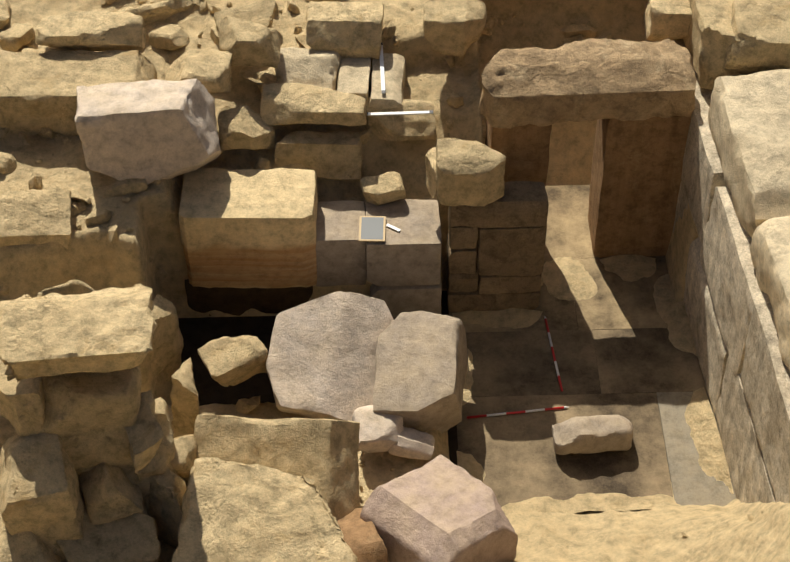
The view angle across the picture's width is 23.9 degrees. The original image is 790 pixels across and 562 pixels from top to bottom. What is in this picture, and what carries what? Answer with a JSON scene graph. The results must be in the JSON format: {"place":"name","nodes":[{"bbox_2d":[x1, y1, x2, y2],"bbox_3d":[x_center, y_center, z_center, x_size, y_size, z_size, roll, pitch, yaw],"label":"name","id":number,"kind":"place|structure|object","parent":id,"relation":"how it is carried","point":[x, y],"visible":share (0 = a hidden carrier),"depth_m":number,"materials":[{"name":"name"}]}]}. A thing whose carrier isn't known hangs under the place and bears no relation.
{"place":"outdoors","nodes":[
{"label":"outdoors","id":0,"kind":"place"},
{"bbox_2d":[0,359,45,436],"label":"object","id":1,"kind":"structure","parent":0,"point":[22,408],"depth_m":16.30,"materials":[{"name":"beige stone"}]},
{"bbox_2d":[197,335,267,386],"bbox_3d":[-1.596,0.772,18.552,0.620,0.417,0.442,-26,62,-12],"label":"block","id":2,"kind":"object","parent":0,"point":[228,361],"visible":0.96,"depth_m":18.39,"materials":[{"name":"stone"}]},
{"bbox_2d":[178,291,457,465],"bbox_3d":[-1.181,0.747,19.704,3.545,0.211,4.647,-1,47,-1],"label":"pit","id":3,"kind":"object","parent":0,"point":[197,333],"depth_m":19.58,"materials":[{"name":"stone"}]},
{"bbox_2d":[147,295,183,383],"bbox_3d":[-2.370,0.709,18.825,0.492,1.352,0.565,-8,47,-7],"label":"rock","id":4,"kind":"object","parent":3,"relation":"on","point":[164,355],"visible":0.56,"depth_m":18.59,"materials":[{"name":"stone"}]},
{"bbox_2d":[171,434,196,486],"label":"rock","id":5,"kind":"object","parent":3,"relation":"on","point":[182,462],"visible":0.25,"depth_m":17.26,"materials":[{"name":"stone"}]},
{"bbox_2d":[170,357,198,438],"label":"rock","id":6,"kind":"object","parent":3,"relation":"on","point":[184,396],"visible":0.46,"depth_m":17.92,"materials":[{"name":"stone"}]},
{"bbox_2d":[179,168,317,287],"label":"banded block","id":7,"kind":"structure","parent":3,"relation":"on","point":[248,228],"depth_m":18.96,"materials":[{"name":"stone"}]},
{"bbox_2d":[185,279,312,315],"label":"stone block","id":8,"kind":"structure","parent":3,"relation":"on","point":[235,301],"depth_m":19.70,"materials":[{"name":"stone"}]},
{"bbox_2d":[370,281,441,319],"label":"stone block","id":9,"kind":"structure","parent":3,"relation":"on","point":[398,300],"depth_m":19.53,"materials":[{"name":"stone"}]},
{"bbox_2d":[364,199,441,286],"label":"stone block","id":10,"kind":"structure","parent":9,"relation":"on","point":[409,253],"depth_m":19.20,"materials":[{"name":"grey stone"}]},
{"bbox_2d":[359,216,385,241],"bbox_3d":[-0.233,-0.535,19.091,0.270,0.016,0.360,1,47,1],"label":"slate board","id":11,"kind":"object","parent":10,"relation":"on","point":[371,228],"visible":0.96,"depth_m":19.08,"materials":[{"name":"grey stone"}]},
{"bbox_2d":[360,171,405,204],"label":"stone","id":12,"kind":"object","parent":10,"relation":"on","point":[386,187],"visible":0.98,"depth_m":19.27,"materials":[{"name":"stone"}]},
{"bbox_2d":[386,224,400,230],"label":"chalk","id":13,"kind":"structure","parent":10,"relation":"on","point":[393,227],"depth_m":19.11,"materials":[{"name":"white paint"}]},
{"bbox_3d":[-0.577,-0.003,19.926,0.597,0.499,0.525,-1,47,-1],"label":"granite stack","id":14,"kind":"object","parent":3,"relation":"on","visible":0},
{"bbox_2d":[316,200,366,286],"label":"stone block","id":15,"kind":"structure","parent":14,"relation":"on","point":[340,253],"depth_m":19.24,"materials":[{"name":"stone"}]},
{"bbox_2d":[370,53,405,108],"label":"stone block","id":16,"kind":"structure","parent":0,"point":[394,73],"depth_m":19.58,"materials":[{"name":"stone"}]},
{"bbox_2d":[380,43,385,93],"bbox_3d":[-0.136,-2.245,19.661,0.040,0.018,0.810,-2,47,-2],"label":"scale bar","id":17,"kind":"object","parent":16,"relation":"on","point":[382,74],"visible":0.73,"depth_m":19.61,"materials":[{"name":"white paint"}]},
{"bbox_2d":[0,0,789,561],"bbox_3d":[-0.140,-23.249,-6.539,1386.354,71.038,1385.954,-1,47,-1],"label":"sand ground","id":18,"kind":"structure","parent":0,"point":[86,262],"depth_m":19.16,"materials":[{"name":"beige sand"}]},
{"bbox_2d":[0,0,9,28],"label":"rubble block","id":19,"kind":"object","parent":18,"relation":"on","point":[4,12],"depth_m":19.98,"materials":[{"name":"stone"}]},
{"bbox_2d":[0,152,16,174],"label":"rubble block","id":20,"kind":"object","parent":18,"relation":"on","point":[8,164],"depth_m":18.90,"materials":[{"name":"stone"}]},
{"bbox_2d":[0,23,34,51],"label":"rubble block","id":21,"kind":"object","parent":18,"relation":"on","point":[15,37],"depth_m":19.73,"materials":[{"name":"stone"}]},
{"bbox_2d":[18,132,32,144],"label":"rubble block","id":22,"kind":"structure","parent":18,"relation":"on","point":[22,136],"depth_m":19.20,"materials":[{"name":"stone"}]},
{"bbox_2d":[0,513,60,561],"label":"rock","id":23,"kind":"object","parent":18,"relation":"on","point":[25,547],"visible":0.52,"depth_m":16.57,"materials":[{"name":"stone"}]},
{"bbox_2d":[0,187,71,248],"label":"stone block","id":24,"kind":"structure","parent":18,"relation":"on","point":[34,216],"depth_m":18.32,"materials":[{"name":"stone"}]},
{"bbox_2d":[0,432,84,561],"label":"stone block","id":25,"kind":"structure","parent":18,"relation":"on","point":[41,498],"depth_m":16.39,"materials":[{"name":"stone"}]},
{"bbox_2d":[22,47,72,52],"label":"rubble block","id":26,"kind":"structure","parent":18,"relation":"on","point":[48,49],"depth_m":19.50,"materials":[{"name":"stone"}]},
{"bbox_2d":[35,11,145,50],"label":"stone block","id":27,"kind":"structure","parent":26,"relation":"on","point":[95,30],"depth_m":19.34,"materials":[{"name":"stone"}]},
{"bbox_2d":[0,50,156,135],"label":"stone block","id":28,"kind":"structure","parent":18,"relation":"on","point":[38,92],"depth_m":19.11,"materials":[{"name":"stone"}]},
{"bbox_2d":[71,202,85,211],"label":"rubble block","id":29,"kind":"structure","parent":18,"relation":"on","point":[81,206],"depth_m":18.60,"materials":[{"name":"stone"}]},
{"bbox_2d":[70,190,90,203],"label":"rubble block","id":30,"kind":"object","parent":18,"relation":"on","point":[77,196],"depth_m":18.61,"materials":[{"name":"stone"}]},
{"bbox_2d":[40,366,142,494],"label":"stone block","id":31,"kind":"structure","parent":18,"relation":"on","point":[89,416],"depth_m":16.38,"materials":[{"name":"beige stone"}]},
{"bbox_2d":[0,284,156,382],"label":"limestone block","id":32,"kind":"object","parent":31,"relation":"on","point":[108,330],"visible":1,"depth_m":15.89,"materials":[{"name":"stone"}]},
{"bbox_2d":[124,390,162,474],"bbox_3d":[-2.266,1.325,16.744,0.334,0.508,0.786,-13,38,-11],"label":"rock","id":33,"kind":"object","parent":31,"relation":"on","point":[145,434],"visible":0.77,"depth_m":16.49,"materials":[{"name":"stone"}]},
{"bbox_2d":[85,208,114,226],"bbox_3d":[-2.922,-0.617,18.496,0.297,0.195,0.137,-15,46,-3],"label":"rubble block","id":34,"kind":"object","parent":18,"relation":"on","point":[101,216],"depth_m":18.43,"materials":[{"name":"stone"}]},
{"bbox_2d":[56,495,160,561],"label":"rock","id":35,"kind":"object","parent":18,"relation":"on","point":[133,537],"visible":0.56,"depth_m":16.77,"materials":[{"name":"stone"}]},
{"bbox_2d":[79,463,146,524],"bbox_3d":[-2.546,2.263,17.352,0.593,1.742,0.709,-11,40,-5],"label":"rock","id":36,"kind":"object","parent":18,"relation":"on","point":[111,493],"visible":0.29,"depth_m":16.80,"materials":[{"name":"stone"}]},
{"bbox_2d":[103,178,147,197],"bbox_3d":[-2.721,-0.942,18.748,0.437,0.240,0.174,-5,45,-19],"label":"rubble block","id":37,"kind":"object","parent":18,"relation":"on","point":[117,188],"depth_m":18.69,"materials":[{"name":"stone"}]},
{"bbox_2d":[117,7,160,41],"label":"rubble block","id":38,"kind":"structure","parent":18,"relation":"on","point":[149,27],"depth_m":19.97,"materials":[{"name":"stone"}]},
{"bbox_2d":[75,79,220,184],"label":"stone block","id":39,"kind":"structure","parent":18,"relation":"on","point":[150,131],"depth_m":18.46,"materials":[{"name":"grey stone"}]},
{"bbox_2d":[124,0,177,25],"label":"rubble block","id":40,"kind":"object","parent":18,"relation":"on","point":[152,13],"depth_m":19.93,"materials":[{"name":"stone"}]},
{"bbox_2d":[137,397,177,509],"bbox_3d":[-2.128,1.976,17.568,0.439,1.908,0.770,11,48,10],"label":"rock","id":41,"kind":"object","parent":18,"relation":"on","point":[161,460],"visible":0.25,"depth_m":17.03,"materials":[{"name":"stone"}]},
{"bbox_2d":[147,469,186,548],"bbox_3d":[-2.123,2.355,17.448,0.463,1.417,0.659,-7,39,-15],"label":"rock","id":42,"kind":"object","parent":18,"relation":"on","point":[167,489],"visible":0.35,"depth_m":17.11,"materials":[{"name":"stone"}]},
{"bbox_2d":[148,23,189,50],"bbox_3d":[-2.391,-2.602,19.893,0.417,0.210,0.344,11,34,28],"label":"rubble block","id":43,"kind":"object","parent":18,"relation":"on","point":[169,36],"depth_m":19.80,"materials":[{"name":"stone"}]},
{"bbox_2d":[150,0,203,17],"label":"rubble block","id":44,"kind":"structure","parent":18,"relation":"on","point":[182,5],"depth_m":20.09,"materials":[{"name":"stone"}]},
{"bbox_2d":[165,49,231,92],"bbox_3d":[-2.044,-2.104,19.274,0.714,0.435,0.503,2,47,2],"label":"rock","id":45,"kind":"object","parent":18,"relation":"on","point":[209,70],"depth_m":19.11,"materials":[{"name":"stone"}]},
{"bbox_2d":[210,23,218,44],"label":"rubble block","id":46,"kind":"object","parent":18,"relation":"on","point":[214,34],"depth_m":19.83,"materials":[{"name":"stone"}]},
{"bbox_2d":[214,0,274,30],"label":"rubble block","id":47,"kind":"object","parent":18,"relation":"on","point":[262,12],"depth_m":19.78,"materials":[{"name":"stone"}]},
{"bbox_2d":[218,104,276,149],"bbox_3d":[-1.530,-1.549,19.346,0.596,0.479,0.505,-1,47,-1],"label":"rock","id":48,"kind":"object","parent":18,"relation":"on","point":[244,126],"depth_m":19.16,"materials":[{"name":"stone"}]},
{"bbox_2d":[218,17,280,67],"bbox_3d":[-1.524,-2.487,19.405,0.661,0.386,0.456,2,47,2],"label":"rock","id":49,"kind":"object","parent":18,"relation":"on","point":[246,43],"depth_m":19.29,"materials":[{"name":"stone"}]},
{"bbox_2d":[239,67,266,87],"bbox_3d":[-1.435,-2.192,19.845,0.396,0.152,0.374,23,37,3],"label":"rubble block","id":50,"kind":"object","parent":18,"relation":"on","point":[250,74],"depth_m":19.73,"materials":[{"name":"stone"}]},
{"bbox_2d":[172,457,357,561],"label":"limestone block","id":51,"kind":"object","parent":18,"relation":"on","point":[232,511],"visible":1,"depth_m":16.57,"materials":[{"name":"stone"}]},
{"bbox_2d":[258,66,275,92],"bbox_3d":[-1.063,-2.096,19.877,0.774,0.356,0.510,27,52,16],"label":"rubble block","id":52,"kind":"object","parent":18,"relation":"on","point":[267,75],"depth_m":19.71,"materials":[{"name":"stone"}]},
{"bbox_2d":[194,415,359,519],"bbox_3d":[-1.117,1.966,17.515,1.584,0.470,1.384,3,85,2],"label":"limestone block","id":53,"kind":"object","parent":18,"relation":"on","point":[323,453],"visible":0.4,"depth_m":17.37,"materials":[{"name":"stone"}]},
{"bbox_2d":[295,33,311,48],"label":"rubble block","id":54,"kind":"structure","parent":18,"relation":"on","point":[300,38],"depth_m":19.90,"materials":[{"name":"stone"}]},
{"bbox_2d":[275,47,340,89],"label":"stone block","id":55,"kind":"structure","parent":18,"relation":"on","point":[313,67],"depth_m":19.61,"materials":[{"name":"stone"}]},
{"bbox_2d":[260,83,366,125],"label":"stone block","id":56,"kind":"structure","parent":18,"relation":"on","point":[288,103],"depth_m":19.25,"materials":[{"name":"stone"}]},
{"bbox_2d":[275,131,362,179],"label":"stone block","id":57,"kind":"structure","parent":18,"relation":"on","point":[337,155],"depth_m":19.36,"materials":[{"name":"stone"}]},
{"bbox_2d":[266,291,393,420],"bbox_3d":[-0.634,0.744,18.558,1.251,0.400,1.297,11,74,3],"label":"leaning granite slab","id":58,"kind":"object","parent":18,"relation":"on","point":[321,361],"visible":0.77,"depth_m":18.40,"materials":[{"name":"grey stone"}]},
{"bbox_2d":[306,1,383,58],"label":"stone block","id":59,"kind":"structure","parent":18,"relation":"on","point":[348,29],"depth_m":19.65,"materials":[{"name":"stone"}]},
{"bbox_2d":[337,57,370,100],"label":"stone block","id":60,"kind":"structure","parent":18,"relation":"on","point":[354,76],"depth_m":19.57,"materials":[{"name":"stone"}]},
{"bbox_2d":[337,508,387,561],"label":"stone","id":61,"kind":"object","parent":18,"relation":"on","point":[362,539],"visible":0.58,"depth_m":16.96,"materials":[{"name":"stone"}]},
{"bbox_2d":[0,0,763,545],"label":"rubble stones","id":62,"kind":"object","parent":18,"relation":"on","point":[452,100],"visible":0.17,"depth_m":19.41,"materials":[{"name":"stone"}]},
{"bbox_2d":[366,97,436,140],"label":"stone block","id":63,"kind":"structure","parent":18,"relation":"on","point":[403,127],"depth_m":19.45,"materials":[{"name":"stone"}]},
{"bbox_2d":[367,110,432,115],"bbox_3d":[0.053,-1.740,19.329,0.688,0.018,0.040,-2,47,-2],"label":"scale bar","id":64,"kind":"object","parent":63,"relation":"on","point":[398,113],"visible":1,"depth_m":19.32,"materials":[{"name":"white paint"}]},
{"bbox_2d":[388,426,434,459],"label":"stone","id":65,"kind":"object","parent":18,"relation":"on","point":[413,444],"visible":0.85,"depth_m":18.06,"materials":[{"name":"grey stone"}]},
{"bbox_2d":[352,405,402,452],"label":"stone","id":66,"kind":"object","parent":65,"relation":"on","point":[379,432],"visible":0.81,"depth_m":18.04,"materials":[{"name":"grey stone"}]},
{"bbox_2d":[360,455,517,561],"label":"stone block","id":67,"kind":"structure","parent":18,"relation":"on","point":[440,508],"depth_m":17.07,"materials":[{"name":"beige stone"}]},
{"bbox_2d":[423,0,486,55],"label":"stone block","id":68,"kind":"structure","parent":18,"relation":"on","point":[454,27],"depth_m":19.53,"materials":[{"name":"stone"}]},
{"bbox_2d":[482,125,485,144],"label":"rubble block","id":69,"kind":"structure","parent":18,"relation":"on","point":[484,131],"depth_m":21.35,"materials":[{"name":"stone"}]},
{"bbox_2d":[481,15,498,35],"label":"rubble block","id":70,"kind":"structure","parent":18,"relation":"on","point":[491,22],"depth_m":21.47,"materials":[{"name":"stone"}]},
{"bbox_2d":[563,34,584,44],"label":"rubble block","id":71,"kind":"structure","parent":18,"relation":"on","point":[579,37],"depth_m":21.45,"materials":[{"name":"stone"}]},
{"bbox_2d":[565,24,596,37],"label":"rubble block","id":72,"kind":"structure","parent":18,"relation":"on","point":[584,30],"depth_m":21.46,"materials":[{"name":"stone"}]},
{"bbox_2d":[673,181,687,232],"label":"wall","id":73,"kind":"structure","parent":18,"relation":"on","point":[682,203],"depth_m":19.71,"materials":[{"name":"stone"}]},
{"bbox_2d":[672,39,726,244],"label":"wall","id":74,"kind":"structure","parent":73,"relation":"on","point":[702,177],"depth_m":18.84,"materials":[{"name":"stone"}]},
{"bbox_2d":[683,0,789,89],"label":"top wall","id":75,"kind":"structure","parent":74,"relation":"on","point":[709,39],"depth_m":18.84,"materials":[{"name":"stone"}]},
{"bbox_2d":[644,0,691,40],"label":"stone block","id":76,"kind":"object","parent":75,"relation":"on","point":[668,19],"visible":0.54,"depth_m":19.25,"materials":[{"name":"stone"}]},
{"bbox_2d":[723,0,789,74],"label":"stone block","id":77,"kind":"object","parent":75,"relation":"on","point":[761,30],"visible":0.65,"depth_m":18.61,"materials":[{"name":"stone"}]},
{"bbox_2d":[708,69,789,236],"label":"stone block","id":78,"kind":"structure","parent":74,"relation":"on","point":[749,119],"depth_m":17.77,"materials":[{"name":"stone"}]},
{"bbox_2d":[683,237,728,417],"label":"wall","id":79,"kind":"structure","parent":18,"relation":"on","point":[712,353],"depth_m":19.06,"materials":[{"name":"stone"}]},
{"bbox_2d":[699,187,769,375],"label":"wall","id":80,"kind":"structure","parent":79,"relation":"on","point":[729,269],"depth_m":17.90,"materials":[{"name":"stone"}]},
{"bbox_2d":[715,356,775,502],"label":"wall","id":81,"kind":"structure","parent":18,"relation":"on","point":[750,478],"depth_m":17.94,"materials":[{"name":"stone"}]},
{"bbox_2d":[740,303,789,502],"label":"wall","id":82,"kind":"structure","parent":81,"relation":"on","point":[765,377],"depth_m":16.83,"materials":[{"name":"stone"}]},
{"bbox_2d":[749,216,789,371],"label":"stone block","id":83,"kind":"structure","parent":82,"relation":"on","point":[769,247],"depth_m":16.72,"materials":[{"name":"stone"}]},
{"bbox_2d":[373,311,467,433],"bbox_3d":[0.268,0.942,18.589,0.826,0.820,1.135,-1,62,10],"label":"granite block","id":84,"kind":"object","parent":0,"point":[421,363],"visible":0.9,"depth_m":18.25,"materials":[{"name":"grey stone"}]},
{"bbox_2d":[476,225,546,275],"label":"masonry wall","id":85,"kind":"structure","parent":0,"point":[515,251],"depth_m":19.26,"materials":[{"name":"stone"}]},
{"bbox_2d":[449,181,548,227],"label":"stone block","id":86,"kind":"structure","parent":85,"relation":"on","point":[522,204],"depth_m":18.87,"materials":[{"name":"stone"}]},
{"bbox_2d":[436,138,505,206],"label":"masonry block","id":87,"kind":"structure","parent":86,"relation":"on","point":[470,173],"depth_m":18.46,"materials":[{"name":"stone"}]},
{"bbox_2d":[425,147,436,197],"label":"masonry block","id":88,"kind":"structure","parent":87,"relation":"attached to","point":[430,164],"depth_m":18.75,"materials":[{"name":"stone"}]},
{"bbox_2d":[449,259,577,332],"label":"floor slab","id":89,"kind":"structure","parent":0,"point":[558,314],"depth_m":19.90,"materials":[{"name":"stone"}]},
{"bbox_2d":[446,277,539,311],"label":"masonry wall","id":90,"kind":"structure","parent":89,"relation":"on","point":[466,301],"depth_m":19.81,"materials":[{"name":"stone"}]},
{"bbox_2d":[447,258,477,292],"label":"masonry wall","id":91,"kind":"structure","parent":90,"relation":"on","point":[461,282],"depth_m":19.61,"materials":[{"name":"stone"}]},
{"bbox_2d":[447,231,476,274],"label":"masonry wall","id":92,"kind":"structure","parent":91,"relation":"on","point":[461,260],"depth_m":19.38,"materials":[{"name":"stone"}]},
{"bbox_2d":[448,209,477,248],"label":"masonry wall","id":93,"kind":"structure","parent":92,"relation":"on","point":[463,237],"depth_m":19.11,"materials":[{"name":"stone"}]},
{"bbox_2d":[478,273,541,293],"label":"masonry wall","id":94,"kind":"structure","parent":90,"relation":"on","point":[495,284],"depth_m":19.63,"materials":[{"name":"stone"}]},
{"bbox_2d":[452,308,542,328],"bbox_3d":[1.091,0.446,19.808,1.200,0.093,0.360,-1,47,-1],"label":"sand drift","id":95,"kind":"object","parent":89,"relation":"on","point":[514,318],"visible":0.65,"depth_m":19.87,"materials":[{"name":"beige sand"}]},
{"bbox_2d":[543,257,597,302],"bbox_3d":[1.869,-0.039,20.279,0.700,0.065,0.900,-12,48,-11],"label":"sand drift","id":96,"kind":"object","parent":89,"relation":"on","point":[567,278],"visible":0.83,"depth_m":20.23,"materials":[{"name":"beige sand"}]},
{"bbox_2d":[466,330,600,396],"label":"floor slab","id":97,"kind":"structure","parent":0,"point":[514,363],"depth_m":19.46,"materials":[{"name":"stone"}]},
{"bbox_2d":[462,349,473,405],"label":"stone","id":98,"kind":"object","parent":97,"relation":"on","point":[468,384],"visible":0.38,"depth_m":19.28,"materials":[{"name":"beige stone"}]},
{"bbox_2d":[544,317,562,391],"bbox_3d":[1.658,0.750,19.543,0.025,0.025,1.047,-5,47,-5],"label":"ranging rod","id":99,"kind":"object","parent":97,"relation":"on","point":[553,354],"visible":0.88,"depth_m":19.51,"materials":[{"name":"paint"}]},
{"bbox_2d":[457,393,672,506],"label":"floor slab","id":100,"kind":"structure","parent":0,"point":[517,457],"depth_m":18.67,"materials":[{"name":"stone"}]},
{"bbox_2d":[456,451,485,481],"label":"stone block","id":101,"kind":"structure","parent":100,"relation":"on","point":[470,465],"depth_m":18.53,"materials":[{"name":"brown stone"}]},
{"bbox_2d":[467,406,567,418],"bbox_3d":[1.254,1.337,18.996,1.057,0.025,0.026,-6,47,-5],"label":"ranging rod","id":102,"kind":"object","parent":100,"relation":"on","point":[517,412],"visible":1,"depth_m":18.99,"materials":[{"name":"paint"}]},
{"bbox_2d":[501,484,679,514],"bbox_3d":[1.914,2.110,18.258,2.300,0.090,0.400,-1,47,-1],"label":"sand drift","id":103,"kind":"object","parent":100,"relation":"on","point":[576,503],"visible":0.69,"depth_m":18.21,"materials":[{"name":"beige sand"}]},
{"bbox_2d":[552,415,632,454],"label":"stone block","id":104,"kind":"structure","parent":100,"relation":"on","point":[591,434],"depth_m":18.47,"materials":[{"name":"stone"}]},
{"bbox_2d":[544,185,656,258],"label":"stone block","id":105,"kind":"structure","parent":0,"point":[568,232],"depth_m":20.86,"materials":[{"name":"stone"}]},
{"bbox_2d":[485,119,551,185],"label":"door jamb","id":106,"kind":"structure","parent":105,"relation":"on","point":[524,149],"depth_m":19.17,"materials":[{"name":"brown stone"}]},
{"bbox_2d":[479,38,695,128],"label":"door lintel","id":107,"kind":"structure","parent":106,"relation":"on","point":[590,79],"depth_m":18.70,"materials":[{"name":"stone"}]},
{"bbox_2d":[588,116,690,257],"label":"door jamb","id":108,"kind":"structure","parent":105,"relation":"on","point":[636,172],"depth_m":19.74,"materials":[{"name":"brown stone"}]},
{"bbox_2d":[571,256,667,330],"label":"floor slab","id":109,"kind":"structure","parent":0,"point":[616,301],"depth_m":20.05,"materials":[{"name":"stone"}]},
{"bbox_2d":[599,255,655,281],"bbox_3d":[2.569,-0.060,20.289,0.800,0.080,0.550,-1,47,-1],"label":"sand drift","id":110,"kind":"object","parent":109,"relation":"on","point":[630,268],"visible":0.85,"depth_m":20.39,"materials":[{"name":"beige sand"}]},
{"bbox_2d":[653,274,696,355],"bbox_3d":[2.896,0.324,19.910,0.420,0.110,1.500,-4,47,-4],"label":"sand drift","id":111,"kind":"object","parent":109,"relation":"on","point":[671,311],"visible":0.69,"depth_m":19.88,"materials":[{"name":"beige sand"}]},
{"bbox_2d":[593,328,705,393],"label":"floor slab","id":112,"kind":"structure","parent":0,"point":[651,360],"depth_m":19.46,"materials":[{"name":"stone"}]},
{"bbox_2d":[656,391,735,505],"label":"floor slab","id":113,"kind":"structure","parent":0,"point":[692,483],"depth_m":18.59,"materials":[{"name":"stone"}]},
{"bbox_2d":[685,387,733,493],"bbox_3d":[3.052,1.604,18.722,0.420,0.101,1.700,-4,47,-4],"label":"sand drift","id":114,"kind":"object","parent":113,"relation":"on","point":[702,424],"visible":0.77,"depth_m":18.73,"materials":[{"name":"beige sand"}]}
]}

